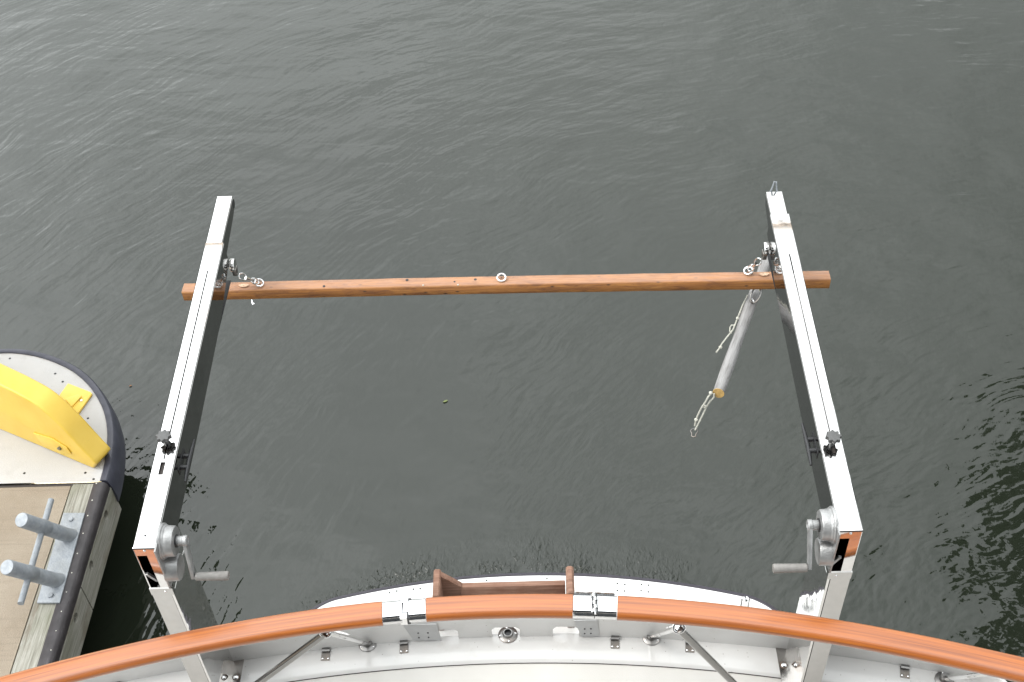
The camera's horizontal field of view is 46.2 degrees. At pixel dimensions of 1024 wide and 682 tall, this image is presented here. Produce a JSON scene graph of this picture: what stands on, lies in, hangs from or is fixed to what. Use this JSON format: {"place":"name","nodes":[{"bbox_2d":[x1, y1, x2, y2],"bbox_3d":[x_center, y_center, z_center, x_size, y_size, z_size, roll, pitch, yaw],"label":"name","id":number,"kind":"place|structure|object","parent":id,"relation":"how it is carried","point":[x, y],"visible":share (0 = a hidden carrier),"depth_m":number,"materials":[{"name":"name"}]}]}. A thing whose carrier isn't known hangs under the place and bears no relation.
{"place":"outdoors","nodes":[
{"label":"outdoors","id":0,"kind":"place"},
{"bbox_2d":[0,0,1023,681],"bbox_3d":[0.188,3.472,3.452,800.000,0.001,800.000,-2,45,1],"label":"water","id":1,"kind":"structure","parent":0,"point":[342,448],"depth_m":7.38,"materials":[{"name":"black liquid"}]},
{"bbox_2d":[0,482,120,676],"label":"floating dock","id":2,"kind":"object","parent":1,"relation":"on","point":[33,633],"visible":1,"depth_m":5.38,"materials":[{"name":"wood"}]},
{"bbox_2d":[0,498,84,604],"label":"mooring bitt","id":3,"kind":"object","parent":2,"relation":"on","point":[52,578],"visible":1,"depth_m":5.23,"materials":[{"name":"silver metal"}]},
{"bbox_2d":[0,349,125,501],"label":"rounded dock end","id":4,"kind":"object","parent":1,"relation":"on","point":[24,461],"visible":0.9,"depth_m":5.87,"materials":[{"name":"rubber"},{"name":"painted metal"}]},
{"bbox_2d":[0,363,109,467],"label":"yellow arch","id":5,"kind":"structure","parent":4,"relation":"on","point":[36,412],"depth_m":5.67,"materials":[{"name":"plastic"}]},
{"bbox_2d":[80,573,1006,681],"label":"motor boat","id":6,"kind":"object","parent":1,"relation":"on","point":[558,650],"visible":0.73,"depth_m":4.52,"materials":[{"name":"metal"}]},
{"bbox_2d":[132,196,243,681],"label":"davit","id":7,"kind":"object","parent":6,"relation":"on","point":[161,549],"visible":0.99,"depth_m":4.05,"materials":[{"name":"metal"}]},
{"bbox_2d":[228,258,237,275],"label":"pulley block","id":8,"kind":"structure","parent":7,"relation":"hanging from","point":[232,266],"depth_m":4.65,"materials":[{"name":"metal"}]},
{"bbox_2d":[238,273,259,284],"bbox_3d":[-1.038,-0.245,4.735,0.016,0.097,0.086,33,55,31],"label":"snap hook","id":9,"kind":"object","parent":8,"relation":"hanging from","point":[248,278],"visible":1,"depth_m":4.73,"materials":[{"name":"silver metal"}]},
{"bbox_2d":[182,266,830,305],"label":"wooden beam","id":10,"kind":"structure","parent":7,"relation":"attached to","point":[505,284],"depth_m":4.75,"materials":[{"name":"brown wood"}]},
{"bbox_2d":[750,289,761,303],"bbox_3d":[0.973,-0.188,4.757,0.080,0.052,0.040,-28,50,-23],"label":"carabiner","id":11,"kind":"object","parent":10,"relation":"hanging from","point":[760,290],"visible":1,"depth_m":4.75,"materials":[{"name":"metal"}]},
{"bbox_2d":[713,250,769,397],"bbox_3d":[0.931,-0.110,4.744,0.047,0.155,1.019,13,47,16],"label":"grey wooden spar","id":12,"kind":"object","parent":11,"relation":"hanging from","point":[730,360],"visible":0.88,"depth_m":4.58,"materials":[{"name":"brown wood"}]},
{"bbox_2d":[694,391,714,429],"bbox_3d":[0.706,0.255,4.421,0.076,0.168,0.023,-21,47,-17],"label":"rope lanyard","id":13,"kind":"object","parent":12,"relation":"hanging from","point":[704,405],"visible":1,"depth_m":4.41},
{"bbox_2d":[716,295,747,352],"bbox_3d":[0.887,-0.063,4.777,0.033,0.126,0.244,25,51,25],"label":"rope lanyard","id":14,"kind":"object","parent":12,"relation":"hanging from","point":[731,331],"visible":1,"depth_m":4.74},
{"bbox_2d":[321,647,330,660],"bbox_3d":[-0.708,1.185,4.556,0.033,0.014,0.056,-2,45,1],"label":"canvas clip","id":15,"kind":"object","parent":6,"relation":"on","point":[325,654],"visible":1,"depth_m":4.56,"materials":[{"name":"metal"}]},
{"bbox_2d":[400,640,407,653],"bbox_3d":[-0.411,1.160,4.566,0.033,0.014,0.056,-4,45,-1],"label":"canvas clip","id":16,"kind":"object","parent":6,"relation":"on","point":[403,646],"visible":1,"depth_m":4.57,"materials":[{"name":"metal"}]},
{"bbox_2d":[432,566,574,596],"bbox_3d":[-0.028,0.985,4.588,0.531,0.241,0.120,-2,45,1],"label":"teak step bracket","id":17,"kind":"object","parent":6,"relation":"on","point":[444,584],"visible":0.56,"depth_m":4.59,"materials":[{"name":"brown wood"}]},
{"bbox_2d":[498,627,517,642],"bbox_3d":[-0.016,1.118,4.584,0.074,0.018,0.074,-2,45,1],"label":"flagstaff socket","id":18,"kind":"object","parent":6,"relation":"on","point":[507,634],"visible":0.94,"depth_m":4.58,"materials":[{"name":"metal"}]},
{"bbox_2d":[0,591,1023,681],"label":"teak handrail","id":19,"kind":"object","parent":6,"relation":"on","point":[335,621],"visible":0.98,"depth_m":3.80,"materials":[{"name":"brown wood"}]},
{"bbox_2d":[611,635,618,648],"bbox_3d":[0.390,1.137,4.545,0.033,0.014,0.056,1,45,4],"label":"canvas clip","id":20,"kind":"object","parent":6,"relation":"on","point":[614,642],"visible":1,"depth_m":4.55,"materials":[{"name":"metal"}]},
{"bbox_2d":[685,642,693,652],"bbox_3d":[0.670,1.145,4.521,0.033,0.014,0.056,3,45,6],"label":"canvas clip","id":21,"kind":"object","parent":6,"relation":"on","point":[689,648],"visible":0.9,"depth_m":4.52,"materials":[{"name":"metal"}]},
{"bbox_2d":[740,596,749,606],"bbox_3d":[0.898,1.014,4.628,0.030,0.072,0.025,28,53,28],"label":"rod socket","id":22,"kind":"object","parent":6,"relation":"on","point":[745,600],"visible":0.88,"depth_m":4.61,"materials":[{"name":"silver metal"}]},
{"bbox_2d":[765,181,862,681],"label":"davit","id":23,"kind":"object","parent":6,"relation":"on","point":[837,528],"visible":0.99,"depth_m":3.99,"materials":[{"name":"metal"}]},
{"bbox_2d":[761,242,768,259],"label":"pulley block","id":24,"kind":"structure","parent":23,"relation":"attached to","point":[765,249],"depth_m":4.59,"materials":[{"name":"metal"}]},
{"bbox_2d":[747,258,761,271],"bbox_3d":[0.946,-0.296,4.678,0.012,0.096,0.063,-28,50,-23],"label":"snap hook","id":25,"kind":"object","parent":24,"relation":"hanging from","point":[754,264],"visible":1,"depth_m":4.67,"materials":[{"name":"silver metal"}]},
{"bbox_2d":[900,664,909,678],"bbox_3d":[1.446,1.211,4.413,0.033,0.014,0.056,7,46,10],"label":"canvas clip","id":26,"kind":"object","parent":6,"relation":"on","point":[904,671],"visible":1,"depth_m":4.41,"materials":[{"name":"metal"}]}
]}

